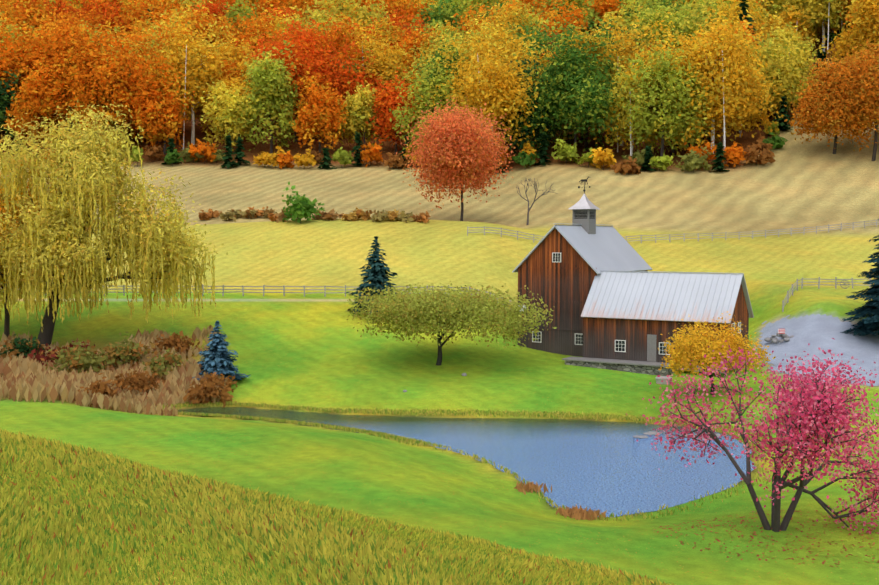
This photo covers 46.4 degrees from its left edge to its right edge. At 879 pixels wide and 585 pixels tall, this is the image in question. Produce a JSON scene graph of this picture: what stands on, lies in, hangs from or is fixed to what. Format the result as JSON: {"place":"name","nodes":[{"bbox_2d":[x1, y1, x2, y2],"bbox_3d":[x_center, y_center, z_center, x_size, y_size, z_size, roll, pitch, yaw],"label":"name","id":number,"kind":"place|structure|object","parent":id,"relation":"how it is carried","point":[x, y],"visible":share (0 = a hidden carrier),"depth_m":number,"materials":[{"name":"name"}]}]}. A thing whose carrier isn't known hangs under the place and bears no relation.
{"place":"outdoors","nodes":[
{"label":"outdoors","id":0,"kind":"place"},
{"bbox_2d":[0,4,878,584],"bbox_3d":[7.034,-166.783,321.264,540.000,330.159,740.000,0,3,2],"label":"ground","id":1,"kind":"structure","parent":0,"point":[312,350],"depth_m":109.30,"materials":[{"name":"green plant"}]},
{"bbox_2d":[0,142,60,336],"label":"tree","id":2,"kind":"object","parent":1,"relation":"on","point":[7,325],"visible":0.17,"depth_m":105.28,"materials":[{"name":"yellow plant"}]},
{"bbox_2d":[0,100,227,345],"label":"willow tree","id":3,"kind":"object","parent":1,"relation":"on","point":[155,249],"visible":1,"depth_m":101.92,"materials":[{"name":"yellow plant"}]},
{"bbox_2d":[192,321,250,380],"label":"blue spruce tree","id":4,"kind":"object","parent":1,"relation":"on","point":[217,358],"visible":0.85,"depth_m":93.76,"materials":[{"name":"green plant"}]},
{"bbox_2d":[17,284,510,306],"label":"fence","id":5,"kind":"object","parent":1,"relation":"on","point":[243,289],"depth_m":124.67,"materials":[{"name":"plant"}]},
{"bbox_2d":[0,324,606,519],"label":"dry reeds","id":6,"kind":"object","parent":1,"relation":"on","point":[30,368],"visible":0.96,"depth_m":91.48,"materials":[{"name":"brown plant"}]},
{"bbox_2d":[0,428,675,584],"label":"grass tufts","id":7,"kind":"object","parent":1,"relation":"on","point":[318,545],"visible":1,"depth_m":9.02,"materials":[{"name":"green plant"}]},
{"bbox_2d":[344,236,401,313],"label":"spruce tree","id":8,"kind":"object","parent":1,"relation":"on","point":[376,275],"visible":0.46,"depth_m":115.09,"materials":[{"name":"green plant"}]},
{"bbox_2d":[9,22,852,222],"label":"shrubs","id":9,"kind":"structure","parent":1,"relation":"on","point":[695,157],"depth_m":239.53,"materials":[{"name":"orange plant"}]},
{"bbox_2d":[0,0,878,164],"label":"forest trees","id":10,"kind":"object","parent":1,"relation":"on","point":[529,68],"visible":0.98,"depth_m":267.73,"materials":[{"name":"orange plant"}]},
{"bbox_2d":[340,276,555,365],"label":"tree","id":11,"kind":"object","parent":1,"relation":"on","point":[441,309],"visible":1,"depth_m":95.55,"materials":[{"name":"green plant"}]},
{"bbox_2d":[396,96,520,220],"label":"tree","id":12,"kind":"object","parent":1,"relation":"on","point":[451,141],"visible":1,"depth_m":182.42,"materials":[{"name":"red plant"}]},
{"bbox_2d":[156,400,773,521],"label":"pond rim grass","id":13,"kind":"structure","parent":1,"relation":"on","point":[426,412],"depth_m":81.70,"materials":[{"name":"green plant"}]},
{"bbox_2d":[516,177,556,224],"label":"bare tree","id":14,"kind":"object","parent":1,"relation":"on","point":[535,188],"visible":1,"depth_m":184.54,"materials":[{"name":"brown plant"}]},
{"bbox_2d":[518,228,645,356],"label":"tall barn walls","id":15,"kind":"structure","parent":1,"relation":"on","point":[562,288],"depth_m":104.96,"materials":[{"name":"brown wood"}]},
{"bbox_2d":[512,223,651,273],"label":"barn roof","id":16,"kind":"structure","parent":15,"relation":"on","point":[608,248],"depth_m":108.32,"materials":[{"name":"grey metal"}]},
{"bbox_2d":[572,209,595,233],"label":"cupola","id":17,"kind":"object","parent":16,"relation":"on","point":[588,225],"visible":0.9,"depth_m":109.75,"materials":[{"name":"grey wood"}]},
{"bbox_2d":[574,212,593,218],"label":"louvers","id":18,"kind":"object","parent":17,"relation":"attached to","point":[583,215],"visible":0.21,"depth_m":109.89,"materials":[{"name":"grey wood"}]},
{"bbox_2d":[569,194,600,209],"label":"cupola roof","id":19,"kind":"structure","parent":17,"relation":"on","point":[583,202],"depth_m":109.88,"materials":[{"name":"grey metal"}]},
{"bbox_2d":[578,177,590,193],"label":"weather vane","id":20,"kind":"object","parent":19,"relation":"on","point":[584,181],"visible":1,"depth_m":110.30,"materials":[{"name":"grey metal"}]},
{"bbox_2d":[521,253,740,354],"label":"window frames","id":21,"kind":"structure","parent":15,"relation":"attached to","point":[618,347],"depth_m":98.57,"materials":[{"name":"white wood"}]},
{"bbox_2d":[533,253,733,353],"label":"windows","id":22,"kind":"structure","parent":21,"relation":"in","point":[580,341],"depth_m":103.75,"materials":[{"name":"black glass"}]},
{"bbox_2d":[565,360,673,375],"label":"stone wall","id":23,"kind":"structure","parent":1,"relation":"on","point":[653,370],"depth_m":96.02,"materials":[{"name":"grey stone"}]},
{"bbox_2d":[562,356,724,372],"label":"foundation ledge","id":24,"kind":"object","parent":23,"relation":"on","point":[616,361],"depth_m":97.08,"materials":[{"name":"grey stone"}]},
{"bbox_2d":[655,376,672,383],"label":"well cover","id":25,"kind":"object","parent":1,"relation":"on","point":[659,379],"visible":0.73,"depth_m":90.78,"materials":[{"name":"concrete"}]},
{"bbox_2d":[467,220,878,242],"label":"field fence","id":26,"kind":"object","parent":1,"relation":"on","point":[698,238],"depth_m":169.54,"materials":[{"name":"grey wood"}]},
{"bbox_2d":[658,311,775,394],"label":"golden tree","id":27,"kind":"object","parent":1,"relation":"on","point":[686,353],"visible":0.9,"depth_m":84.27,"materials":[{"name":"yellow plant"}]},
{"bbox_2d":[626,338,878,566],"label":"pink tree","id":28,"kind":"object","parent":1,"relation":"on","point":[819,410],"visible":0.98,"depth_m":44.77,"materials":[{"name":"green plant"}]},
{"bbox_2d":[764,332,793,342],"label":"stone pile","id":29,"kind":"object","parent":1,"relation":"on","point":[774,338],"visible":0.79,"depth_m":113.01,"materials":[{"name":"grey stone"}]},
{"bbox_2d":[759,314,878,385],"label":"driveway gravel","id":30,"kind":"structure","parent":1,"relation":"on","point":[816,332],"depth_m":108.92,"materials":[{"name":"grey gravel"}]},
{"bbox_2d":[782,277,870,311],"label":"paddock fence","id":31,"kind":"object","parent":1,"relation":"on","point":[801,285],"visible":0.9,"depth_m":130.51,"materials":[{"name":"grey wood"}]},
{"bbox_2d":[784,45,870,153],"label":"tree","id":32,"kind":"object","parent":1,"relation":"on","point":[808,118],"visible":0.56,"depth_m":226.21,"materials":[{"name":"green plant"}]},
{"bbox_2d":[813,38,878,160],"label":"tree","id":33,"kind":"object","parent":1,"relation":"on","point":[862,118],"visible":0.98,"depth_m":219.28,"materials":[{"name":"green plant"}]},
{"bbox_2d":[840,219,878,335],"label":"spruce tree","id":34,"kind":"object","parent":1,"relation":"on","point":[868,324],"visible":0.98,"depth_m":109.31,"materials":[{"name":"green plant"}]},
{"bbox_2d":[178,407,755,516],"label":"pond water","id":35,"kind":"structure","parent":0,"point":[617,468],"depth_m":69.20,"materials":[{"name":"blue liquid"}]},
{"bbox_2d":[633,431,720,439],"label":"flat rocks","id":36,"kind":"object","parent":35,"relation":"in","point":[649,433],"visible":0.54,"depth_m":75.19,"materials":[{"name":"grey stone"}]},
{"bbox_2d":[583,284,748,364],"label":"barn walls","id":37,"kind":"structure","parent":0,"point":[601,336],"depth_m":97.78,"materials":[{"name":"brown wood"}]},
{"bbox_2d":[647,334,656,361],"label":"barn door","id":38,"kind":"structure","parent":37,"relation":"in","point":[651,348],"depth_m":96.75,"materials":[{"name":"grey wood"}]},
{"bbox_2d":[581,270,753,323],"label":"barn roof","id":39,"kind":"structure","parent":37,"relation":"on","point":[703,297],"depth_m":97.43,"materials":[{"name":"grey metal"}]},
{"bbox_2d":[778,329,784,333],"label":"flag stripes","id":40,"kind":"object","parent":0,"point":[781,331],"depth_m":112.77,"materials":[{"name":"red fabric"}]}
]}

